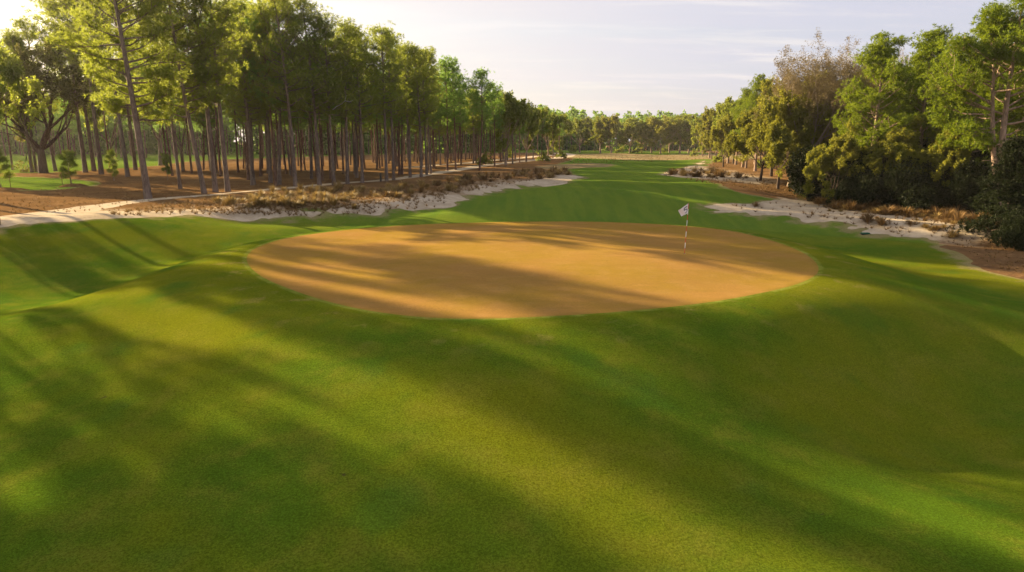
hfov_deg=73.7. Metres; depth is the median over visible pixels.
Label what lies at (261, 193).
wiregrass tussock
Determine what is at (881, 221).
wiregrass tussock
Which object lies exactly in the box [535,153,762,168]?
dormant rough
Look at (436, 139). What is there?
longleaf pine
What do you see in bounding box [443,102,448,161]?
longleaf pine
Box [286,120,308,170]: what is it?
longleaf pine
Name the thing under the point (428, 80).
longleaf pine
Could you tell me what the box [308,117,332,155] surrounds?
longleaf pine
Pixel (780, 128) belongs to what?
hardwood tree
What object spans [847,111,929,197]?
hardwood tree
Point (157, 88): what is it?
longleaf pine
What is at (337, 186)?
wiregrass tussock
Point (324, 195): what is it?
wiregrass tussock
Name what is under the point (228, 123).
longleaf pine
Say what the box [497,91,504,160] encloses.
longleaf pine
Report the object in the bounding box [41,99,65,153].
longleaf pine
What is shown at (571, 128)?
tree
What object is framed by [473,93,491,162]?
longleaf pine
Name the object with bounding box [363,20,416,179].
longleaf pine
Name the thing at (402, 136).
longleaf pine
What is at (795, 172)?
evergreen shrub
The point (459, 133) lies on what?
longleaf pine
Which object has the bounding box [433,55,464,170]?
longleaf pine
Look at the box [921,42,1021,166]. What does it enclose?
loblolly pine
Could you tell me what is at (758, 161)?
tree
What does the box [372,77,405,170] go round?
longleaf pine
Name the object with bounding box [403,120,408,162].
longleaf pine
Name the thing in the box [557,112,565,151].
longleaf pine
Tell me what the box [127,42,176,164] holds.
hardwood tree
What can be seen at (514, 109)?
tree
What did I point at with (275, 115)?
longleaf pine
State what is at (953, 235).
wiregrass tussock
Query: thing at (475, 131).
longleaf pine
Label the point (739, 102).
loblolly pine
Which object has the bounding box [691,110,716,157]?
tree
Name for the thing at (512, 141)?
longleaf pine
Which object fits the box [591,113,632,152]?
tree
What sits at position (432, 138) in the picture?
longleaf pine
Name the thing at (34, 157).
longleaf pine
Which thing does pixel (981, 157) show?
evergreen shrub
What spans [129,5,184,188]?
longleaf pine
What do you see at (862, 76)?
budding tree
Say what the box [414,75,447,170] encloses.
longleaf pine
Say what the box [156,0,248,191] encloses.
longleaf pine
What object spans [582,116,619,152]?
tree
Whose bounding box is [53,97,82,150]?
longleaf pine
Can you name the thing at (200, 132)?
longleaf pine
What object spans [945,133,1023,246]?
dark conifer
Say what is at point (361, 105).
longleaf pine
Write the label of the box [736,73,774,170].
loblolly pine
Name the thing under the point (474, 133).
longleaf pine
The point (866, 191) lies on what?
evergreen shrub
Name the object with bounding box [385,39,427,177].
longleaf pine
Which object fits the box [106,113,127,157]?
longleaf pine
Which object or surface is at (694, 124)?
tree
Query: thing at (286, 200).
wiregrass tussock
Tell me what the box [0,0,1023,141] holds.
sky
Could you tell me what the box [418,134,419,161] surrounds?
longleaf pine
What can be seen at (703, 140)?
hardwood tree
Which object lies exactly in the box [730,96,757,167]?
loblolly pine
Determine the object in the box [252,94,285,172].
longleaf pine
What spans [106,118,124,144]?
longleaf pine
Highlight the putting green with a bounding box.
[247,222,818,318]
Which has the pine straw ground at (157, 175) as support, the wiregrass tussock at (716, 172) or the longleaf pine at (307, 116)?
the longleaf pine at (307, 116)
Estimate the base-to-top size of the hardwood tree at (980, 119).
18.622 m
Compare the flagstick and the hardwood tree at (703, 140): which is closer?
the flagstick
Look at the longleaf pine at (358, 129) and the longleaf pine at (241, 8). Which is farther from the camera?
the longleaf pine at (358, 129)
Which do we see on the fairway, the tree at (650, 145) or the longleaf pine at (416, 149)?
the tree at (650, 145)
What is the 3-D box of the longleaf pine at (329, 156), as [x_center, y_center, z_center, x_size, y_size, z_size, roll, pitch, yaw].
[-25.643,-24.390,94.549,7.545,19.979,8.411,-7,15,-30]
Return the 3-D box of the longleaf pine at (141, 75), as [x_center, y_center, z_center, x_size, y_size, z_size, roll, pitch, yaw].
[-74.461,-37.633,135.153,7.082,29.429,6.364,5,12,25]
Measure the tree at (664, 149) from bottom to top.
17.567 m
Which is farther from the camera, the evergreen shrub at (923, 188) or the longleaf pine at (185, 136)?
the longleaf pine at (185, 136)
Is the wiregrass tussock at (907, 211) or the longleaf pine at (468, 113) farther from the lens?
the longleaf pine at (468, 113)
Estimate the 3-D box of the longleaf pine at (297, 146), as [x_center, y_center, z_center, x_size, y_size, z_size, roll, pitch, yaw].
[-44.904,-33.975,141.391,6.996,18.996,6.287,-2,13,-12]
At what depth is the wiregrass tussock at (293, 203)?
53.36 m
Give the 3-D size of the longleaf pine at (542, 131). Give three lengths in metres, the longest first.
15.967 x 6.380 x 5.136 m
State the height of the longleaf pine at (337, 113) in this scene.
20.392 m
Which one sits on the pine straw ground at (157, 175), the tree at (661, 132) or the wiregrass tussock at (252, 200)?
the wiregrass tussock at (252, 200)
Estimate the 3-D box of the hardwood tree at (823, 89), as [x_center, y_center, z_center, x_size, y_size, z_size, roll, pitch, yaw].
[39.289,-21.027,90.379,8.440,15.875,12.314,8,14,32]
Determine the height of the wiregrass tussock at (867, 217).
0.974 m
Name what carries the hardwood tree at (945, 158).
on the pine straw ground at (157, 175)
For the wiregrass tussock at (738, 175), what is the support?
on the bunker sand
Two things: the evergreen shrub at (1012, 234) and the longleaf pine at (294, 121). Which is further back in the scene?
the longleaf pine at (294, 121)
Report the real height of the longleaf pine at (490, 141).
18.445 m
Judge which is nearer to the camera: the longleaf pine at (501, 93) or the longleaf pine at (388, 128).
the longleaf pine at (388, 128)
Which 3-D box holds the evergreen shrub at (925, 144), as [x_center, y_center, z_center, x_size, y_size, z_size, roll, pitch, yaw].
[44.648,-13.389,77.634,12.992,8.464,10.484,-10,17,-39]
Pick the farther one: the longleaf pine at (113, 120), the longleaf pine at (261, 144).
the longleaf pine at (113, 120)
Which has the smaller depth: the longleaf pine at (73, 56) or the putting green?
the putting green
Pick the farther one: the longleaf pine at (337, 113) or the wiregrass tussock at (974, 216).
the longleaf pine at (337, 113)
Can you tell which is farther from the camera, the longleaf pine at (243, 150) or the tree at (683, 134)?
the tree at (683, 134)
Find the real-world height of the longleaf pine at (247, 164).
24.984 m
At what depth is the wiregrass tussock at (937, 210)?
63.28 m
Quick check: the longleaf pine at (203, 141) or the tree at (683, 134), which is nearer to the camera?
the longleaf pine at (203, 141)
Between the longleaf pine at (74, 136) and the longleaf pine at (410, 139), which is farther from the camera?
the longleaf pine at (74, 136)
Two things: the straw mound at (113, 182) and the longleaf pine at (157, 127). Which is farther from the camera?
the longleaf pine at (157, 127)
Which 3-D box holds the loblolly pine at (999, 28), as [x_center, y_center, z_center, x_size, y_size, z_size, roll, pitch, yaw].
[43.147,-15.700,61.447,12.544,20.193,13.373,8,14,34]
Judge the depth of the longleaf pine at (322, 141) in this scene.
142.01 m
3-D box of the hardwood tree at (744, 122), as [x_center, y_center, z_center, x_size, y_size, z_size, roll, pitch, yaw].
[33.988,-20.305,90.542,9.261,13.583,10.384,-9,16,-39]
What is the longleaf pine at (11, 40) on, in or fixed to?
on the fairway
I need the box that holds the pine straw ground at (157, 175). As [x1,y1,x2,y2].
[0,143,1023,279]
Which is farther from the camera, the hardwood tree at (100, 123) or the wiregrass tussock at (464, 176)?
the hardwood tree at (100, 123)
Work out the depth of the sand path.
56.66 m
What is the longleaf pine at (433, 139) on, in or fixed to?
on the pine straw ground at (157, 175)
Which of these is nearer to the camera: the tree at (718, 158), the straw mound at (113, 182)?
the straw mound at (113, 182)
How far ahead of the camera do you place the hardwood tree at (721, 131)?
139.35 m
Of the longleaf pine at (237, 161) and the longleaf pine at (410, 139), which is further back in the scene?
the longleaf pine at (410, 139)
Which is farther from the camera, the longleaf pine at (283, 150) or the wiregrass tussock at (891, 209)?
the longleaf pine at (283, 150)
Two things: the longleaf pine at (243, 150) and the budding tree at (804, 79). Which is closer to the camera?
the budding tree at (804, 79)
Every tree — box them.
[0,41,51,129]
[0,41,101,172]
[79,53,140,159]
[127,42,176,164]
[137,66,185,170]
[171,60,236,167]
[472,90,531,165]
[503,99,533,158]
[516,102,553,161]
[538,111,570,158]
[545,119,574,154]
[564,116,592,152]
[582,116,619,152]
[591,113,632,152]
[614,118,643,152]
[625,117,654,152]
[630,125,675,152]
[637,115,683,153]
[653,115,681,152]
[667,114,694,152]
[672,125,699,152]
[687,115,708,155]
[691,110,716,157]
[695,102,724,155]
[699,125,723,159]
[703,113,738,166]
[711,95,735,162]
[715,97,749,164]
[722,85,791,180]
[736,150,766,157]
[737,75,792,175]
[746,71,840,166]
[751,46,841,186]
[757,156,786,167]
[759,86,817,188]
[770,27,862,146]
[781,70,845,160]
[794,70,873,165]
[797,118,872,199]
[806,35,888,133]
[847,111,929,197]
[883,127,948,183]
[890,43,939,129]
[920,130,978,186]
[923,68,1008,149]
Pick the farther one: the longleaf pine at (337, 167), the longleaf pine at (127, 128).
the longleaf pine at (127, 128)
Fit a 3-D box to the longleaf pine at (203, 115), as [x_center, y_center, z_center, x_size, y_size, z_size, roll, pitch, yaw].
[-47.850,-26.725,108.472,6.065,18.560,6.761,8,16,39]
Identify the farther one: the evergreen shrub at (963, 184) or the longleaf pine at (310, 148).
the longleaf pine at (310, 148)
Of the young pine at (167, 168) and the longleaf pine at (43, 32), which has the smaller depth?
the young pine at (167, 168)
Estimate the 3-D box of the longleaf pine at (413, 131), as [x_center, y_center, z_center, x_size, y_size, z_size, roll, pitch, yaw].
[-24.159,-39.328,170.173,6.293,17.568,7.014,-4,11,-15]
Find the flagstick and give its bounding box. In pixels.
[678,203,688,253]
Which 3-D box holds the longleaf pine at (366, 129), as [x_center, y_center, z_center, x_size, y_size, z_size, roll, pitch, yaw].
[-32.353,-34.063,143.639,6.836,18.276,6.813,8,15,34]
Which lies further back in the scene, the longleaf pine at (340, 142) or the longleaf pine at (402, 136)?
the longleaf pine at (340, 142)
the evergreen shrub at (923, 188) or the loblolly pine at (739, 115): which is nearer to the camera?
the evergreen shrub at (923, 188)
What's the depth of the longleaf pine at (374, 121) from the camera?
132.14 m
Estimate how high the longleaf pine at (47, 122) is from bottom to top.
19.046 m
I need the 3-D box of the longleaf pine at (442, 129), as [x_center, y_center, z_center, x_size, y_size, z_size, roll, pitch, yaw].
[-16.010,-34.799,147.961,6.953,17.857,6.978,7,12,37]
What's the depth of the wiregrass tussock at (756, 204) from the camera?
70.14 m
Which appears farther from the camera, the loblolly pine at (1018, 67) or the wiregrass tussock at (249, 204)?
the loblolly pine at (1018, 67)
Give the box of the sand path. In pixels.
[0,153,575,227]
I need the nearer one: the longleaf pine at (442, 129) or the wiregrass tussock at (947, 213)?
the wiregrass tussock at (947, 213)
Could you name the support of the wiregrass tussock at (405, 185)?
on the pine straw ground at (157, 175)
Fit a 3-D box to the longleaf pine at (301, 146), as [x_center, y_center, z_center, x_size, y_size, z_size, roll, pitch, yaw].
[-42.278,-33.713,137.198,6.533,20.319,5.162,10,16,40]
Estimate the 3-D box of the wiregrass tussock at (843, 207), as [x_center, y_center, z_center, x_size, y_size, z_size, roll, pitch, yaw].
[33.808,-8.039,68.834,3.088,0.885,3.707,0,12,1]
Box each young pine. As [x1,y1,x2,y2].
[0,146,14,187]
[57,149,79,182]
[103,149,119,180]
[160,153,172,179]
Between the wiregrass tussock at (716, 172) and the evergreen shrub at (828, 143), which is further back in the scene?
the wiregrass tussock at (716, 172)
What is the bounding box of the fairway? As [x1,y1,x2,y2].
[0,150,1023,571]
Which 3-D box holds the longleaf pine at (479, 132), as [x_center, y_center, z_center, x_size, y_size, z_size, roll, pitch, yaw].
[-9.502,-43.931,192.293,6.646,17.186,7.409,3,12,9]
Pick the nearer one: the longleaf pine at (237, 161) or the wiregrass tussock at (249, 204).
the wiregrass tussock at (249, 204)
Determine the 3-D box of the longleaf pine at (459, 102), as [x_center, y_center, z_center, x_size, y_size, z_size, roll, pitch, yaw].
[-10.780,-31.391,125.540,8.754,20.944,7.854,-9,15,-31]
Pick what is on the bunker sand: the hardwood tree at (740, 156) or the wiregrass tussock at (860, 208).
the wiregrass tussock at (860, 208)
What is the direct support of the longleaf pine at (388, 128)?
on the pine straw ground at (157, 175)
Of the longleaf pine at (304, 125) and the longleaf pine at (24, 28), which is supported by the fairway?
the longleaf pine at (24, 28)
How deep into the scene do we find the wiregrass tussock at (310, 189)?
70.69 m
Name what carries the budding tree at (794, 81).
on the pine straw ground at (157, 175)
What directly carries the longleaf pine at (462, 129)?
on the pine straw ground at (157, 175)
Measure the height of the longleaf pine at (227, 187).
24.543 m
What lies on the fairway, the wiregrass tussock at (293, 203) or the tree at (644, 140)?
the tree at (644, 140)
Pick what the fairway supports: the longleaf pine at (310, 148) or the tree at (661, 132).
the tree at (661, 132)
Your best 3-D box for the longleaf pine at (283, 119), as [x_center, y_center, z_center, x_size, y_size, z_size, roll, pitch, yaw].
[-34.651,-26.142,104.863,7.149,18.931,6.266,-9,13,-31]
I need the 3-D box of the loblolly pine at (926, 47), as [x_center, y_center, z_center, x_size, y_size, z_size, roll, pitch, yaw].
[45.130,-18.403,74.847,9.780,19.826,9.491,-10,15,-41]
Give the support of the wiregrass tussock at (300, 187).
on the pine straw ground at (157, 175)
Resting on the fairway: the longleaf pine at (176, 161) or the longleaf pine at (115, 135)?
the longleaf pine at (115, 135)
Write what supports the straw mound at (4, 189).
on the fairway
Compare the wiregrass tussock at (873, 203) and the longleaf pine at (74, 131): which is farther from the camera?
the longleaf pine at (74, 131)
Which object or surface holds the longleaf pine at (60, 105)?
on the fairway
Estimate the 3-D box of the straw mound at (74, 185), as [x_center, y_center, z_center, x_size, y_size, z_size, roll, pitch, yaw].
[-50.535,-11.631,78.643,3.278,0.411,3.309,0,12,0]
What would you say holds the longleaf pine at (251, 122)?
on the pine straw ground at (157, 175)
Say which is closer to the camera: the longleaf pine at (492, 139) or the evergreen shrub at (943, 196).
the evergreen shrub at (943, 196)
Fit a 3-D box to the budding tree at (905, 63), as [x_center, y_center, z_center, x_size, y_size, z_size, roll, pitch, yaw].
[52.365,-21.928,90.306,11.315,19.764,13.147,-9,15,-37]
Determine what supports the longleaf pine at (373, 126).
on the pine straw ground at (157, 175)
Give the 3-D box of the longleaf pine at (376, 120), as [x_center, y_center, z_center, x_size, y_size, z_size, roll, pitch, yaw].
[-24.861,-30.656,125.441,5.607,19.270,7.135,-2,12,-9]
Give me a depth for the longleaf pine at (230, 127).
226.94 m
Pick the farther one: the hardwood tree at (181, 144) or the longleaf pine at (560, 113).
the longleaf pine at (560, 113)
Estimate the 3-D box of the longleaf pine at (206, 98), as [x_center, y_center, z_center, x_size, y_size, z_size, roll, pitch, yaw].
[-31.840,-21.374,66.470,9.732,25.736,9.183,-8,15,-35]
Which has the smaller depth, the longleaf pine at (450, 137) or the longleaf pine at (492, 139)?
the longleaf pine at (450, 137)
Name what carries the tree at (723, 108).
on the pine straw ground at (157, 175)
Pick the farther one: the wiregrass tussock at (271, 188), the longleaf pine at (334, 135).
the longleaf pine at (334, 135)
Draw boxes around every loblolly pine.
[727,86,753,166]
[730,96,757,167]
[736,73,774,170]
[824,31,926,160]
[860,63,889,130]
[869,23,964,146]
[872,72,929,138]
[913,0,1023,205]
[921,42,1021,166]
[988,66,1023,137]
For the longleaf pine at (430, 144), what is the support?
on the pine straw ground at (157, 175)
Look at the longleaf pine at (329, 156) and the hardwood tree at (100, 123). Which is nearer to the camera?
the longleaf pine at (329, 156)
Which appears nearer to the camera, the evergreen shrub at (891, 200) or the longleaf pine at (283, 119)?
the evergreen shrub at (891, 200)
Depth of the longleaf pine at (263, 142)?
224.00 m
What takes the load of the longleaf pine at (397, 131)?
on the pine straw ground at (157, 175)
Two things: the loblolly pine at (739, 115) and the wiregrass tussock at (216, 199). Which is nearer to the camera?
the wiregrass tussock at (216, 199)
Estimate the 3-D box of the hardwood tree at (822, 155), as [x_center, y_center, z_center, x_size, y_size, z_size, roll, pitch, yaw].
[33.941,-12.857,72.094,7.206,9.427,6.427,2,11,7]
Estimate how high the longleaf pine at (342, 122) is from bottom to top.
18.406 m
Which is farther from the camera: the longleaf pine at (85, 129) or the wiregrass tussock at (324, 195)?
the longleaf pine at (85, 129)
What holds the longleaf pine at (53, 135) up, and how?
on the fairway
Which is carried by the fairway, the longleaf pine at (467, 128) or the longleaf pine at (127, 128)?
the longleaf pine at (127, 128)
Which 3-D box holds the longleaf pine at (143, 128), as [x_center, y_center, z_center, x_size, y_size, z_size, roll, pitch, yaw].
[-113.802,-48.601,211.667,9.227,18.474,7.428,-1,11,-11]
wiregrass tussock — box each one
[213,194,225,202]
[224,192,241,204]
[241,202,259,207]
[248,193,265,203]
[249,194,263,204]
[256,189,265,197]
[259,195,274,204]
[266,190,277,195]
[267,184,280,191]
[277,195,292,205]
[288,199,305,206]
[292,194,310,201]
[293,181,305,191]
[305,184,314,191]
[316,190,329,198]
[324,186,335,192]
[325,193,338,205]
[332,180,343,190]
[340,191,357,196]
[361,189,379,196]
[376,190,392,196]
[384,185,401,192]
[394,180,411,187]
[416,181,427,188]
[443,182,455,190]
[460,173,472,178]
[529,172,548,178]
[663,169,676,174]
[692,170,704,176]
[712,168,720,175]
[716,170,730,176]
[731,172,745,177]
[751,201,761,206]
[805,197,824,203]
[823,201,843,209]
[835,203,856,209]
[839,201,862,210]
[853,212,881,221]
[856,205,866,210]
[866,198,881,208]
[867,208,880,213]
[870,216,890,225]
[878,208,890,214]
[879,204,898,214]
[898,207,915,213]
[925,205,949,215]
[925,212,941,218]
[935,208,958,219]
[940,229,963,237]
[942,211,973,221]
[946,204,969,213]
[964,211,979,221]
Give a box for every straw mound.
[0,187,29,191]
[59,183,87,186]
[100,181,124,183]
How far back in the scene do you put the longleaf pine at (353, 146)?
107.72 m
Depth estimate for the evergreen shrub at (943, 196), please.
65.13 m
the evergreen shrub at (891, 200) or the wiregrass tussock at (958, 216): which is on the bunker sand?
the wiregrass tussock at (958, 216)
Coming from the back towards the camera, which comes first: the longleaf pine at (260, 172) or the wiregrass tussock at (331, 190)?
the longleaf pine at (260, 172)
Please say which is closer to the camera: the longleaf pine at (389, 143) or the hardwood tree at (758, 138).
the hardwood tree at (758, 138)
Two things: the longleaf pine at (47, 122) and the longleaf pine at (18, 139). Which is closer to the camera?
the longleaf pine at (47, 122)
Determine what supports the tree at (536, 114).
on the pine straw ground at (157, 175)
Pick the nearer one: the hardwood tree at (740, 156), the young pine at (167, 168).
the young pine at (167, 168)
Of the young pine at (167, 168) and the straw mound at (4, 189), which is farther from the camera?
the young pine at (167, 168)
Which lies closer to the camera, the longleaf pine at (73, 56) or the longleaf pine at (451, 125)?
the longleaf pine at (73, 56)
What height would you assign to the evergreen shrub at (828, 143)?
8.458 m
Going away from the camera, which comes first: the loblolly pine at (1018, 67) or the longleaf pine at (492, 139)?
the loblolly pine at (1018, 67)
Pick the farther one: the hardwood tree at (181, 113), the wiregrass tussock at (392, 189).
the hardwood tree at (181, 113)
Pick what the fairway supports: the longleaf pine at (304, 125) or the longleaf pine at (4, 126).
the longleaf pine at (4, 126)
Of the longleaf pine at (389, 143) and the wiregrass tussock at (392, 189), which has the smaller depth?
the wiregrass tussock at (392, 189)
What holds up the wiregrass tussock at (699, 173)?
on the bunker sand
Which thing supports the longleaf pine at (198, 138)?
on the fairway
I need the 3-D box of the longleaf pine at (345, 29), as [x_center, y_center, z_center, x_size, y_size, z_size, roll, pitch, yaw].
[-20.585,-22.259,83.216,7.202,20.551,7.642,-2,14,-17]
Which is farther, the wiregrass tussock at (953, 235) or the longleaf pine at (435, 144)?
the longleaf pine at (435, 144)
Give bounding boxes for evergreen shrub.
[785,145,848,197]
[797,144,863,194]
[801,171,836,201]
[825,174,859,204]
[826,133,878,168]
[843,151,897,207]
[865,134,933,151]
[872,177,908,207]
[881,156,955,211]
[923,184,962,211]
[941,160,996,214]
[970,149,1022,202]
[991,209,1023,250]
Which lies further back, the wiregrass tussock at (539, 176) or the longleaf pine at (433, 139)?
the longleaf pine at (433, 139)
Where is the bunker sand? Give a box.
[21,161,991,239]
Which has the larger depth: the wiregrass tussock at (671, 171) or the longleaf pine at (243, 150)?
the longleaf pine at (243, 150)
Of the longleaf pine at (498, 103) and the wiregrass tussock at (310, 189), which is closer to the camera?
the wiregrass tussock at (310, 189)
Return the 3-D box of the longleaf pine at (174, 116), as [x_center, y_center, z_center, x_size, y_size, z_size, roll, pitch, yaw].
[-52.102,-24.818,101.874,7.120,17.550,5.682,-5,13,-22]
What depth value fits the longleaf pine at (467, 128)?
158.44 m
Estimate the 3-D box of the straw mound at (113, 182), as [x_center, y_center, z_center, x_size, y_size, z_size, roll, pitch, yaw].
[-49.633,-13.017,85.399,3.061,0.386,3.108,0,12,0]
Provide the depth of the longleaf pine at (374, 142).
161.30 m
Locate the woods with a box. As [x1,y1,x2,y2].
[0,92,710,154]
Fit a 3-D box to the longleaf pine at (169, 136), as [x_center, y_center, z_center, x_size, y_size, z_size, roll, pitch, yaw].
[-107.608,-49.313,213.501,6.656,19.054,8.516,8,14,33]
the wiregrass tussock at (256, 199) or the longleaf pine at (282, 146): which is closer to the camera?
the wiregrass tussock at (256, 199)
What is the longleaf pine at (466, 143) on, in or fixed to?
on the pine straw ground at (157, 175)
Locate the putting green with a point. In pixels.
(483, 270)
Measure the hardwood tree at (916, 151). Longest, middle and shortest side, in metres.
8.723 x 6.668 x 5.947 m
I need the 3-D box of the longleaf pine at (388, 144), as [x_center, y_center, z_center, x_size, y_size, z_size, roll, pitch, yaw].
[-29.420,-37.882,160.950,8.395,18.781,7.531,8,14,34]
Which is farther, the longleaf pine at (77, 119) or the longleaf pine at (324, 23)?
the longleaf pine at (77, 119)
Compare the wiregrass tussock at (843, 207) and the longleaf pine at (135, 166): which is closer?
the wiregrass tussock at (843, 207)
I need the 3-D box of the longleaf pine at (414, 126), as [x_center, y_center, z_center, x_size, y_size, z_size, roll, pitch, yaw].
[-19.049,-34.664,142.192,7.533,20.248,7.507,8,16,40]
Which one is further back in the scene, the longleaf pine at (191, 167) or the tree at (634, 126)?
the tree at (634, 126)
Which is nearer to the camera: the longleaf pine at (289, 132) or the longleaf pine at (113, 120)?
the longleaf pine at (289, 132)
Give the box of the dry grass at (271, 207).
[108,154,995,237]
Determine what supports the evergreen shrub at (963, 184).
on the pine straw ground at (157, 175)
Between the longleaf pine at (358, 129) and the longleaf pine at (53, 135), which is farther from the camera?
the longleaf pine at (53, 135)
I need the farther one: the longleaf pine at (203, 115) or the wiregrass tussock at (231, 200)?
the longleaf pine at (203, 115)
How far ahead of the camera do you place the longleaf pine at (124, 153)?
97.81 m
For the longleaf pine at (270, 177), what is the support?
on the pine straw ground at (157, 175)
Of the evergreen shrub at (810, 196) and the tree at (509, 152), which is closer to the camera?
the evergreen shrub at (810, 196)
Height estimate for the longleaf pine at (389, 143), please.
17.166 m
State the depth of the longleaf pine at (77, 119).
110.17 m
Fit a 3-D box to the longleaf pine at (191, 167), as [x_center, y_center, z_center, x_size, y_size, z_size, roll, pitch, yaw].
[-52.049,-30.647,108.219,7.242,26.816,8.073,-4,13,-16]
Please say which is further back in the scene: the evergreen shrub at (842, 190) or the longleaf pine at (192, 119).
the longleaf pine at (192, 119)
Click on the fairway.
(188, 394)
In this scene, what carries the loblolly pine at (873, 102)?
on the pine straw ground at (157, 175)
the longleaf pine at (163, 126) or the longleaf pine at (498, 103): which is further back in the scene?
the longleaf pine at (498, 103)
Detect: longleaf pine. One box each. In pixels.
[0,14,62,170]
[0,23,49,171]
[0,81,19,169]
[0,107,10,155]
[1,39,52,171]
[4,120,21,154]
[21,0,100,172]
[27,0,110,170]
[34,0,191,198]
[37,0,116,173]
[38,107,59,151]
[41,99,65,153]
[44,33,72,166]
[44,109,58,155]
[47,103,75,150]
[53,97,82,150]
[57,110,77,155]
[59,0,149,176]
[63,116,81,154]
[74,113,100,156]
[84,34,110,167]
[88,7,145,169]
[102,111,125,156]
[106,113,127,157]
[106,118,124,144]
[123,119,133,155]
[124,0,236,193]
[124,23,145,132]
[126,113,153,157]
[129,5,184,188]
[135,60,179,175]
[137,19,167,163]
[151,118,164,153]
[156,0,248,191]
[156,120,174,156]
[165,9,193,173]
[174,120,182,153]
[175,0,252,191]
[177,122,188,154]
[180,114,198,150]
[188,116,200,155]
[189,13,226,175]
[191,103,226,170]
[192,114,205,156]
[193,85,230,173]
[194,15,204,169]
[205,0,271,184]
[217,24,269,183]
[220,1,256,179]
[221,101,236,154]
[222,50,269,164]
[222,110,244,156]
[224,29,238,171]
[228,93,253,167]
[229,108,246,169]
[232,111,244,168]
[234,78,261,175]
[236,11,294,185]
[237,0,286,182]
[239,0,324,186]
[243,5,262,175]
[246,0,316,184]
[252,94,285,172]
[254,112,263,168]
[255,125,264,156]
[256,51,297,179]
[257,111,276,170]
[269,111,298,174]
[274,0,349,184]
[274,47,303,175]
[281,116,286,173]
[281,124,287,164]
[282,112,302,128]
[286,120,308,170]
[287,39,325,176]
[288,53,319,178]
[288,119,299,165]
[292,3,359,184]
[293,82,306,169]
[297,127,307,154]
[298,36,335,180]
[300,129,302,166]
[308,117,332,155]
[312,39,342,178]
[313,15,373,183]
[313,120,326,165]
[321,118,349,170]
[325,104,351,173]
[330,23,389,182]
[330,30,365,128]
[331,122,338,168]
[336,124,344,155]
[337,37,374,177]
[347,111,354,173]
[348,63,374,138]
[348,116,374,147]
[348,124,351,164]
[349,75,377,150]
[354,23,409,180]
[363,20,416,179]
[365,118,388,136]
[366,115,380,167]
[366,124,375,162]
[367,68,380,168]
[367,124,375,162]
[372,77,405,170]
[373,115,386,166]
[375,45,422,173]
[381,120,405,165]
[382,128,390,163]
[382,130,393,160]
[384,61,413,174]
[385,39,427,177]
[386,71,406,173]
[395,44,444,176]
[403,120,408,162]
[403,126,406,160]
[406,127,418,153]
[408,109,416,165]
[410,46,441,174]
[410,83,429,165]
[412,45,447,173]
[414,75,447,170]
[416,130,418,162]
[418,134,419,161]
[424,65,445,167]
[429,76,444,167]
[429,129,444,159]
[430,98,449,164]
[430,123,436,163]
[431,124,440,160]
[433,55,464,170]
[434,56,475,169]
[435,81,457,151]
[441,90,456,162]
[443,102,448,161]
[447,75,473,164]
[450,104,457,160]
[456,89,468,161]
[461,89,484,162]
[461,108,469,159]
[463,130,467,157]
[464,89,480,162]
[465,66,500,170]
[465,88,483,160]
[471,112,484,158]
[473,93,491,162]
[479,82,504,166]
[485,118,493,158]
[488,126,493,158]
[492,92,505,161]
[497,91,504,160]
[508,97,518,163]
[515,111,528,162]
[532,108,539,159]
[535,105,551,155]
[548,113,558,157]
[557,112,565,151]
[642,112,650,150]
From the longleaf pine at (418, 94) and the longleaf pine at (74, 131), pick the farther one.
the longleaf pine at (74, 131)
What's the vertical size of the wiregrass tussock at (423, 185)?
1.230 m
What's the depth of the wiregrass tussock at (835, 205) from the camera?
69.42 m
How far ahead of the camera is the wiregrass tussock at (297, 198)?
54.22 m
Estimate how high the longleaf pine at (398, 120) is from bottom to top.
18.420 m
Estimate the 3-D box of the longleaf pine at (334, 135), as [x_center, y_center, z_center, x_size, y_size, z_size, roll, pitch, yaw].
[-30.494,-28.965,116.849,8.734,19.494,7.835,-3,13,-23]
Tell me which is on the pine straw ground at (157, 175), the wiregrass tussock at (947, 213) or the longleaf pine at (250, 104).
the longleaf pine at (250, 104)
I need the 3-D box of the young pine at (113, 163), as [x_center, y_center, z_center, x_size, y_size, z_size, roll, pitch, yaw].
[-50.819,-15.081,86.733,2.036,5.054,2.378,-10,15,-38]
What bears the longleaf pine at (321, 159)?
on the pine straw ground at (157, 175)
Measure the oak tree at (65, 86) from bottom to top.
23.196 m
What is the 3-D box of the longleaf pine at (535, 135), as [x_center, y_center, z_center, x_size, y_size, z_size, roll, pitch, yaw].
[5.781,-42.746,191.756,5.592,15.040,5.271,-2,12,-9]
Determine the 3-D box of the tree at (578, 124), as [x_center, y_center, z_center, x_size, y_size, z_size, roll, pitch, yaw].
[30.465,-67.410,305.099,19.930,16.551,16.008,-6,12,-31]

